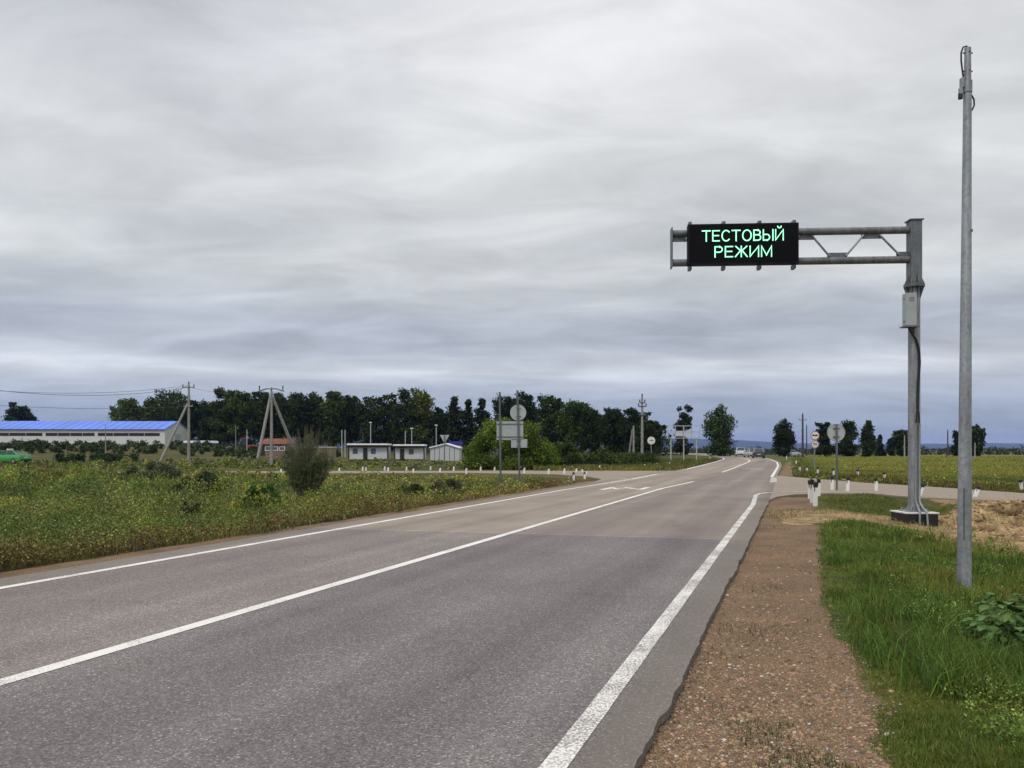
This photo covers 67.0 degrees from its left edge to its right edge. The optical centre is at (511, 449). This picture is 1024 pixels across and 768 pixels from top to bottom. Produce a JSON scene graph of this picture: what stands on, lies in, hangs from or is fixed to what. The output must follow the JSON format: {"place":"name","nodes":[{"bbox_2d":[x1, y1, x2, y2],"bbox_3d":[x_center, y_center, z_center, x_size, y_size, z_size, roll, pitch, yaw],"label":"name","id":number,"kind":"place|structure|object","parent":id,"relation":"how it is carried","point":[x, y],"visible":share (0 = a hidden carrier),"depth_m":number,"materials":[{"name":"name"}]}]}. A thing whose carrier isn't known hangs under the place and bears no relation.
{"place":"outdoors","nodes":[
{"label":"outdoors","id":0,"kind":"place"},
{"bbox_2d":[241,438,257,450],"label":"red tractor","id":1,"kind":"object","parent":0,"point":[245,444],"visible":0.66,"depth_m":149.40,"materials":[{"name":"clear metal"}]},
{"bbox_2d":[118,470,660,481],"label":"side road","id":2,"kind":"structure","parent":0,"point":[602,475],"depth_m":50.79,"materials":[{"name":"grey asphalt"}]},
{"bbox_2d":[0,453,781,767],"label":"road","id":3,"kind":"structure","parent":0,"point":[514,650],"depth_m":6.21,"materials":[{"name":"grey asphalt"}]},
{"bbox_2d":[0,479,631,588],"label":"edge line","id":4,"kind":"object","parent":3,"relation":"on","point":[25,583],"visible":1,"depth_m":11.58,"materials":[{"name":"paint"}]},
{"bbox_2d":[0,482,690,685],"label":"line","id":5,"kind":"object","parent":3,"relation":"on","point":[33,672],"visible":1,"depth_m":6.97,"materials":[{"name":"paint"}]},
{"bbox_2d":[539,491,807,767],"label":"edge line","id":6,"kind":"object","parent":3,"relation":"on","point":[566,749],"visible":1,"depth_m":5.10,"materials":[{"name":"paint"}]},
{"bbox_2d":[735,447,745,456],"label":"white car","id":7,"kind":"object","parent":3,"relation":"on","point":[739,450],"visible":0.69,"depth_m":166.04,"materials":[{"name":"paint"}]},
{"bbox_2d":[743,449,753,456],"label":"silver car","id":8,"kind":"object","parent":3,"relation":"on","point":[747,452],"visible":0.56,"depth_m":150.81,"materials":[{"name":"paint"}]},
{"bbox_2d":[751,448,764,457],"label":"dark car","id":9,"kind":"object","parent":3,"relation":"on","point":[758,452],"visible":0.96,"depth_m":132.09,"materials":[{"name":"paint"}]},
{"bbox_2d":[0,446,1023,767],"bbox_3d":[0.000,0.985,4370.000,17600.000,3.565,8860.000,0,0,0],"label":"ground","id":10,"kind":"structure","parent":0,"point":[780,530],"depth_m":7.80,"materials":[{"name":"brown soil"}]},
{"bbox_2d":[0,449,31,463],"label":"green car","id":11,"kind":"object","parent":10,"relation":"on","point":[10,455],"visible":0.94,"depth_m":84.51,"materials":[{"name":"paint"}]},
{"bbox_2d":[1,402,38,420],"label":"broadleaf tree","id":12,"kind":"object","parent":10,"relation":"on","point":[22,413],"visible":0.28,"depth_m":260.07,"materials":[{"name":"green plant"}]},
{"bbox_2d":[0,421,186,445],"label":"long warehouse","id":13,"kind":"structure","parent":10,"relation":"on","point":[120,432],"depth_m":196.71,"materials":[{"name":"blue metal"}]},
{"bbox_2d":[0,433,42,435],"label":"window","id":14,"kind":"structure","parent":13,"relation":"in","point":[1,434],"depth_m":195.36,"materials":[{"name":"black glass"}]},
{"bbox_2d":[45,433,94,435],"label":"window","id":15,"kind":"structure","parent":13,"relation":"in","point":[46,434],"depth_m":195.89,"materials":[{"name":"black glass"}]},
{"bbox_2d":[97,433,159,435],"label":"window","id":16,"kind":"structure","parent":13,"relation":"in","point":[98,434],"depth_m":196.56,"materials":[{"name":"black glass"}]},
{"bbox_2d":[53,452,138,463],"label":"scrub","id":17,"kind":"object","parent":10,"relation":"on","point":[106,457],"visible":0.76,"depth_m":87.68,"materials":[{"name":"green plant"}]},
{"bbox_2d":[107,397,149,420],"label":"broadleaf tree","id":18,"kind":"object","parent":10,"relation":"on","point":[136,413],"visible":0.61,"depth_m":233.91,"materials":[{"name":"green plant"}]},
{"bbox_2d":[119,459,183,480],"bbox_3d":[-18.305,1.183,39.411,3.186,1.380,2.063,0,0,0],"label":"meadow shrub","id":19,"kind":"object","parent":10,"relation":"on","point":[173,471],"visible":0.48,"depth_m":39.09,"materials":[{"name":"green plant"}]},
{"bbox_2d":[144,389,190,420],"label":"broadleaf tree","id":20,"kind":"object","parent":10,"relation":"on","point":[157,412],"visible":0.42,"depth_m":228.76,"materials":[{"name":"green plant"}]},
{"bbox_2d":[0,438,342,458],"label":"scrub","id":21,"kind":"object","parent":10,"relation":"on","point":[40,446],"visible":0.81,"depth_m":145.93,"materials":[{"name":"green plant"}]},
{"bbox_2d":[159,382,194,462],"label":"utility pole","id":22,"kind":"object","parent":10,"relation":"on","point":[174,432],"visible":0.89,"depth_m":83.85,"materials":[{"name":"concrete"}]},
{"bbox_2d":[0,388,182,395],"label":"power line","id":23,"kind":"object","parent":22,"relation":"attached to","point":[93,395],"visible":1,"depth_m":77.59,"materials":[{"name":"metal"}]},
{"bbox_2d":[0,405,184,408],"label":"power line","id":24,"kind":"object","parent":22,"relation":"attached to","point":[96,408],"visible":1,"depth_m":78.00,"materials":[{"name":"metal"}]},
{"bbox_2d":[173,399,203,440],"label":"broadleaf tree","id":25,"kind":"object","parent":10,"relation":"on","point":[196,415],"visible":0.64,"depth_m":226.19,"materials":[{"name":"green plant"}]},
{"bbox_2d":[177,502,201,518],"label":"meadow shrub","id":26,"kind":"object","parent":10,"relation":"on","point":[196,506],"visible":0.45,"depth_m":20.96,"materials":[{"name":"green plant"}]},
{"bbox_2d":[173,471,224,498],"bbox_3d":[-12.566,1.521,31.015,1.873,1.322,1.700,0,0,37],"label":"meadow shrub","id":27,"kind":"object","parent":10,"relation":"on","point":[206,476],"visible":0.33,"depth_m":30.84,"materials":[{"name":"green plant"}]},
{"bbox_2d":[193,399,221,441],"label":"broadleaf tree","id":28,"kind":"object","parent":10,"relation":"on","point":[205,431],"visible":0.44,"depth_m":220.51,"materials":[{"name":"green plant"}]},
{"bbox_2d":[205,386,239,445],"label":"broadleaf tree","id":29,"kind":"object","parent":10,"relation":"on","point":[222,421],"visible":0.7,"depth_m":214.16,"materials":[{"name":"green plant"}]},
{"bbox_2d":[224,389,261,438],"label":"broadleaf tree","id":30,"kind":"object","parent":10,"relation":"on","point":[239,404],"visible":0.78,"depth_m":212.05,"materials":[{"name":"green plant"}]},
{"bbox_2d":[244,391,277,439],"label":"broadleaf tree","id":31,"kind":"object","parent":10,"relation":"on","point":[254,427],"visible":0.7,"depth_m":210.08,"materials":[{"name":"green plant"}]},
{"bbox_2d":[240,483,283,514],"bbox_3d":[-7.394,1.553,22.753,1.307,1.161,1.013,0,0,0],"label":"meadow shrub","id":32,"kind":"object","parent":10,"relation":"on","point":[269,488],"visible":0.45,"depth_m":22.64,"materials":[{"name":"green plant"}]},
{"bbox_2d":[256,386,297,464],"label":"utility pole","id":33,"kind":"object","parent":10,"relation":"on","point":[271,400],"visible":0.84,"depth_m":75.86,"materials":[{"name":"concrete"}]},
{"bbox_2d":[258,438,295,457],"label":"orange kiosk","id":34,"kind":"object","parent":10,"relation":"on","point":[276,449],"visible":0.66,"depth_m":127.93,"materials":[{"name":"orange brick"}]},
{"bbox_2d":[265,392,291,444],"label":"broadleaf tree","id":35,"kind":"object","parent":10,"relation":"on","point":[278,432],"visible":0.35,"depth_m":212.44,"materials":[{"name":"green plant"}]},
{"bbox_2d":[0,456,577,571],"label":"meadow grass","id":36,"kind":"structure","parent":10,"relation":"on","point":[172,543],"depth_m":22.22,"materials":[{"name":"green plant"}]},
{"bbox_2d":[276,391,313,446],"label":"broadleaf tree","id":37,"kind":"object","parent":10,"relation":"on","point":[295,406],"visible":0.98,"depth_m":208.11,"materials":[{"name":"green plant"}]},
{"bbox_2d":[277,425,339,496],"bbox_3d":[-8.481,0.491,32.126,2.686,3.173,1.795,0,0,0],"label":"twiggy bush","id":38,"kind":"object","parent":10,"relation":"on","point":[309,462],"visible":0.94,"depth_m":31.91,"materials":[{"name":"green plant"}]},
{"bbox_2d":[300,391,333,445],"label":"broadleaf tree","id":39,"kind":"object","parent":10,"relation":"on","point":[317,419],"visible":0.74,"depth_m":210.02,"materials":[{"name":"green plant"}]},
{"bbox_2d":[306,447,336,461],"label":"storage container","id":40,"kind":"object","parent":10,"relation":"on","point":[331,449],"visible":0.26,"depth_m":84.00,"materials":[{"name":"grey metal"}]},
{"bbox_2d":[319,391,352,446],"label":"broadleaf tree","id":41,"kind":"object","parent":10,"relation":"on","point":[334,405],"visible":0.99,"depth_m":208.67,"materials":[{"name":"green plant"}]},
{"bbox_2d":[339,395,364,443],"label":"broadleaf tree","id":42,"kind":"object","parent":10,"relation":"on","point":[354,429],"visible":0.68,"depth_m":212.53,"materials":[{"name":"green plant"}]},
{"bbox_2d":[347,444,391,459],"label":"site hut","id":43,"kind":"object","parent":10,"relation":"on","point":[367,451],"visible":0.83,"depth_m":112.00,"materials":[{"name":"metal"}]},
{"bbox_2d":[354,395,386,443],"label":"broadleaf tree","id":44,"kind":"object","parent":10,"relation":"on","point":[374,414],"visible":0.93,"depth_m":206.65,"materials":[{"name":"green plant"}]},
{"bbox_2d":[376,392,400,450],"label":"broadleaf tree","id":45,"kind":"object","parent":10,"relation":"on","point":[386,429],"visible":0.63,"depth_m":208.74,"materials":[{"name":"green plant"}]},
{"bbox_2d":[388,388,417,443],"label":"broadleaf tree","id":46,"kind":"object","parent":10,"relation":"on","point":[399,413],"visible":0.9,"depth_m":204.65,"materials":[{"name":"green plant"}]},
{"bbox_2d":[393,483,424,496],"bbox_3d":[-4.246,1.724,31.497,1.430,0.764,1.040,0,0,0],"label":"meadow shrub","id":47,"kind":"object","parent":10,"relation":"on","point":[415,488],"visible":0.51,"depth_m":31.45,"materials":[{"name":"green plant"}]},
{"bbox_2d":[393,444,426,459],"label":"site hut","id":48,"kind":"object","parent":10,"relation":"on","point":[410,451],"visible":0.86,"depth_m":112.00,"materials":[{"name":"metal"}]},
{"bbox_2d":[402,387,435,446],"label":"broadleaf tree","id":49,"kind":"object","parent":10,"relation":"on","point":[421,402],"visible":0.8,"depth_m":205.87,"materials":[{"name":"green plant"}]},
{"bbox_2d":[192,405,676,455],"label":"woods","id":50,"kind":"object","parent":10,"relation":"on","point":[252,441],"visible":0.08,"depth_m":241.83,"materials":[{"name":"green plant"}]},
{"bbox_2d":[425,407,449,446],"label":"broadleaf tree","id":51,"kind":"object","parent":10,"relation":"on","point":[439,415],"visible":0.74,"depth_m":204.80,"materials":[{"name":"green plant"}]},
{"bbox_2d":[440,435,448,469],"bbox_3d":[-5.060,0.379,58.018,0.720,2.957,0.104,0,0,0],"label":"give way sign","id":52,"kind":"object","parent":10,"relation":"on","point":[444,438],"visible":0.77,"depth_m":57.97,"materials":[{"name":"metal"}]},
{"bbox_2d":[428,478,462,493],"bbox_3d":[-2.882,1.630,33.808,1.504,0.811,1.007,0,0,-13],"label":"meadow shrub","id":53,"kind":"object","parent":10,"relation":"on","point":[449,483],"visible":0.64,"depth_m":33.65,"materials":[{"name":"green plant"}]},
{"bbox_2d":[429,443,462,460],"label":"gabled shed","id":54,"kind":"structure","parent":10,"relation":"on","point":[453,452],"depth_m":108.00,"materials":[{"name":"white metal"}]},
{"bbox_2d":[443,396,465,446],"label":"broadleaf tree","id":55,"kind":"object","parent":10,"relation":"on","point":[455,417],"visible":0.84,"depth_m":203.26,"materials":[{"name":"green plant"}]},
{"bbox_2d":[461,398,477,453],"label":"broadleaf tree","id":56,"kind":"object","parent":10,"relation":"on","point":[467,421],"visible":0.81,"depth_m":205.40,"materials":[{"name":"green plant"}]},
{"bbox_2d":[471,397,491,440],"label":"broadleaf tree","id":57,"kind":"object","parent":10,"relation":"on","point":[480,413],"visible":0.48,"depth_m":201.40,"materials":[{"name":"green plant"}]},
{"bbox_2d":[492,393,512,420],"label":"broadleaf tree","id":58,"kind":"object","parent":10,"relation":"on","point":[506,405],"visible":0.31,"depth_m":174.86,"materials":[{"name":"green plant"}]},
{"bbox_2d":[497,390,526,484],"bbox_3d":[-0.006,-0.347,36.021,1.428,4.821,0.129,0,0,0],"label":"twin post sign","id":59,"kind":"object","parent":10,"relation":"on","point":[512,431],"visible":0.95,"depth_m":36.06,"materials":[{"name":"metal"}]},
{"bbox_2d":[460,416,564,469],"bbox_3d":[-0.029,-0.209,61.934,8.580,5.016,6.240,0,0,0],"label":"willow bush","id":60,"kind":"object","parent":10,"relation":"on","point":[540,451],"visible":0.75,"depth_m":60.58,"materials":[{"name":"green plant"}]},
{"bbox_2d":[508,390,538,443],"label":"broadleaf tree","id":61,"kind":"object","parent":10,"relation":"on","point":[525,402],"visible":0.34,"depth_m":170.71,"materials":[{"name":"green plant"}]},
{"bbox_2d":[532,393,566,450],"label":"broadleaf tree","id":62,"kind":"object","parent":10,"relation":"on","point":[546,410],"visible":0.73,"depth_m":166.50,"materials":[{"name":"green plant"}]},
{"bbox_2d":[554,441,580,465],"bbox_3d":[4.256,0.550,64.074,3.075,2.546,2.300,0,0,0],"label":"willow bush","id":63,"kind":"object","parent":10,"relation":"on","point":[565,447],"visible":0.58,"depth_m":63.66,"materials":[{"name":"green plant"}]},
{"bbox_2d":[549,399,592,451],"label":"broadleaf tree","id":64,"kind":"object","parent":10,"relation":"on","point":[565,421],"visible":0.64,"depth_m":158.79,"materials":[{"name":"green plant"}]},
{"bbox_2d":[577,407,604,453],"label":"broadleaf tree","id":65,"kind":"object","parent":10,"relation":"on","point":[588,432],"visible":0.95,"depth_m":154.93,"materials":[{"name":"green plant"}]},
{"bbox_2d":[559,445,663,464],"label":"undergrowth","id":66,"kind":"object","parent":10,"relation":"on","point":[607,457],"visible":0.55,"depth_m":68.18,"materials":[{"name":"green plant"}]},
{"bbox_2d":[597,407,625,454],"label":"broadleaf tree","id":67,"kind":"object","parent":10,"relation":"on","point":[608,429],"visible":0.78,"depth_m":148.62,"materials":[{"name":"green plant"}]},
{"bbox_2d":[629,426,634,451],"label":"utility pole","id":68,"kind":"object","parent":10,"relation":"on","point":[632,435],"visible":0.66,"depth_m":78.99,"materials":[{"name":"concrete"}]},
{"bbox_2d":[615,407,651,450],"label":"broadleaf tree","id":69,"kind":"object","parent":10,"relation":"on","point":[633,418],"visible":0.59,"depth_m":145.00,"materials":[{"name":"green plant"}]},
{"bbox_2d":[638,394,646,453],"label":"utility pole","id":70,"kind":"object","parent":10,"relation":"on","point":[642,415],"visible":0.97,"depth_m":75.89,"materials":[{"name":"concrete"}]},
{"bbox_2d":[632,419,666,456],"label":"broadleaf tree","id":71,"kind":"object","parent":10,"relation":"on","point":[654,429],"visible":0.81,"depth_m":140.60,"materials":[{"name":"green plant"}]},
{"bbox_2d":[672,404,693,454],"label":"broadleaf tree","id":72,"kind":"object","parent":10,"relation":"on","point":[685,418],"visible":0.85,"depth_m":204.50,"materials":[{"name":"green plant"}]},
{"bbox_2d":[667,425,699,459],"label":"billboard frame","id":73,"kind":"object","parent":10,"relation":"on","point":[683,433],"visible":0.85,"depth_m":98.87,"materials":[{"name":"grey metal"}]},
{"bbox_2d":[701,403,737,455],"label":"broadleaf tree","id":74,"kind":"object","parent":10,"relation":"on","point":[719,428],"visible":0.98,"depth_m":176.95,"materials":[{"name":"green plant"}]},
{"bbox_2d":[772,418,798,456],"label":"broadleaf tree","id":75,"kind":"object","parent":10,"relation":"on","point":[784,439],"visible":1,"depth_m":167.10,"materials":[{"name":"green plant"}]},
{"bbox_2d":[799,413,806,456],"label":"utility pole","id":76,"kind":"object","parent":10,"relation":"on","point":[802,451],"visible":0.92,"depth_m":159.84,"materials":[{"name":"grey concrete"}]},
{"bbox_2d":[670,218,939,526],"bbox_3d":[7.052,-1.806,18.806,6.257,7.536,0.870,0,0,1],"label":"sign gantry","id":77,"kind":"object","parent":10,"relation":"on","point":[759,244],"visible":0.96,"depth_m":18.69,"materials":[{"name":"metal"}]},
{"bbox_2d":[685,520,927,767],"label":"weeds","id":78,"kind":"object","parent":10,"relation":"on","point":[787,757],"visible":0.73,"depth_m":4.18,"materials":[{"name":"green plant"}]},
{"bbox_2d":[810,479,813,502],"bbox_3d":[8.764,1.370,22.621,0.120,1.046,0.087,0,0,-11],"label":"delineator post","id":79,"kind":"object","parent":10,"relation":"on","point":[811,490],"visible":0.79,"depth_m":22.58,"materials":[{"name":"white plastic"}]},
{"bbox_2d":[810,431,819,468],"bbox_3d":[23.874,0.193,60.980,0.720,3.336,0.118,0,0,0],"label":"speed sign","id":80,"kind":"object","parent":10,"relation":"on","point":[814,435],"visible":0.97,"depth_m":60.93,"materials":[{"name":"metal"}]},
{"bbox_2d":[813,481,817,505],"bbox_3d":[8.345,1.374,21.307,0.120,1.009,0.087,1,0,-17],"label":"delineator post","id":81,"kind":"object","parent":10,"relation":"on","point":[815,493],"visible":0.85,"depth_m":21.27,"materials":[{"name":"white plastic"}]},
{"bbox_2d":[813,422,835,456],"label":"broadleaf tree","id":82,"kind":"object","parent":10,"relation":"on","point":[825,447],"visible":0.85,"depth_m":171.37,"materials":[{"name":"green plant"}]},
{"bbox_2d":[632,444,1023,454],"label":"distant woods","id":83,"kind":"object","parent":10,"relation":"on","point":[999,451],"visible":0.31,"depth_m":333.89,"materials":[{"name":"green plant"}]},
{"bbox_2d":[827,424,844,489],"bbox_3d":[12.068,0.447,28.757,0.662,2.824,0.115,0,0,0],"label":"round sign","id":84,"kind":"object","parent":10,"relation":"on","point":[836,432],"visible":0.94,"depth_m":28.79,"materials":[{"name":"metal"}]},
{"bbox_2d":[831,419,859,455],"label":"broadleaf tree","id":85,"kind":"object","parent":10,"relation":"on","point":[845,445],"visible":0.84,"depth_m":174.83,"materials":[{"name":"green plant"}]},
{"bbox_2d":[819,492,907,516],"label":"grass","id":86,"kind":"structure","parent":10,"relation":"on","point":[879,503],"depth_m":22.07,"materials":[{"name":"green plant"}]},
{"bbox_2d":[857,420,878,456],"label":"broadleaf tree","id":87,"kind":"object","parent":10,"relation":"on","point":[868,443],"visible":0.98,"depth_m":169.38,"materials":[{"name":"green plant"}]},
{"bbox_2d":[874,434,886,455],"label":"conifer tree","id":88,"kind":"object","parent":10,"relation":"on","point":[880,451],"visible":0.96,"depth_m":183.64,"materials":[{"name":"green plant"}]},
{"bbox_2d":[885,437,895,455],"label":"broadleaf tree","id":89,"kind":"object","parent":10,"relation":"on","point":[890,450],"visible":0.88,"depth_m":189.58,"materials":[{"name":"green plant"}]},
{"bbox_2d":[762,493,1023,553],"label":"dry grass","id":90,"kind":"structure","parent":10,"relation":"on","point":[774,516],"depth_m":18.22,"materials":[{"name":"beige plant"}]},
{"bbox_2d":[890,429,907,455],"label":"broadleaf tree","id":91,"kind":"object","parent":10,"relation":"on","point":[897,440],"visible":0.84,"depth_m":179.26,"materials":[{"name":"green plant"}]},
{"bbox_2d":[790,455,1023,492],"bbox_3d":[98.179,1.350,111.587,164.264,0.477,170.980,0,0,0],"label":"meadow grass","id":92,"kind":"structure","parent":10,"relation":"on","point":[978,466],"depth_m":58.16,"materials":[{"name":"green plant"}]},
{"bbox_2d":[843,522,1023,751],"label":"weeds","id":93,"kind":"object","parent":10,"relation":"on","point":[1008,720],"visible":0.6,"depth_m":4.86,"materials":[{"name":"green plant"}]},
{"bbox_2d":[949,430,957,455],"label":"broadleaf tree","id":94,"kind":"object","parent":10,"relation":"on","point":[954,448],"visible":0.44,"depth_m":183.66,"materials":[{"name":"green plant"}]},
{"bbox_2d":[956,45,974,589],"bbox_3d":[5.427,-1.530,9.285,0.300,6.638,0.292,0,0,0],"label":"steel mast","id":95,"kind":"object","parent":10,"relation":"on","point":[964,537],"visible":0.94,"depth_m":9.24,"materials":[{"name":"grey metal"}]},
{"bbox_2d":[972,424,986,455],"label":"broadleaf tree","id":96,"kind":"object","parent":10,"relation":"on","point":[979,434],"visible":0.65,"depth_m":184.75,"materials":[{"name":"green plant"}]},
{"bbox_2d":[957,592,1023,647],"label":"burdock","id":97,"kind":"object","parent":10,"relation":"on","point":[1014,624],"visible":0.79,"depth_m":6.14,"materials":[{"name":"green plant"}]},
{"bbox_2d":[0,0,1023,443],"label":"sky","id":98,"kind":"structure","parent":0,"point":[474,200],"materials":[{"name":"grey"}]},
{"bbox_2d":[198,439,1023,449],"bbox_3d":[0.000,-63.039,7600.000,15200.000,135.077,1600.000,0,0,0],"label":"hills","id":99,"kind":"structure","parent":0,"point":[701,443],"depth_m":7157.29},
{"bbox_2d":[532,458,717,470],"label":"verge grass","id":100,"kind":"structure","parent":0,"point":[674,464],"depth_m":58.75,"materials":[{"name":"green plant"}]},
{"bbox_2d":[639,542,916,767],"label":"gravel","id":101,"kind":"structure","parent":0,"point":[720,758],"depth_m":4.59,"materials":[{"name":"brown gravel"}]},
{"bbox_2d":[769,476,1023,500],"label":"side road","id":102,"kind":"structure","parent":0,"point":[791,486],"depth_m":27.76,"materials":[{"name":"grey asphalt"}]},
{"bbox_2d":[814,517,1023,767],"bbox_3d":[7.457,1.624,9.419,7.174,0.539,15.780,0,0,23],"label":"grass","id":103,"kind":"structure","parent":0,"point":[951,741],"depth_m":6.14,"materials":[{"name":"green plant"}]},
{"bbox_2d":[936,499,1023,541],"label":"dirt","id":104,"kind":"structure","parent":0,"point":[1017,534],"depth_m":18.09,"materials":[{"name":"brown soil"}]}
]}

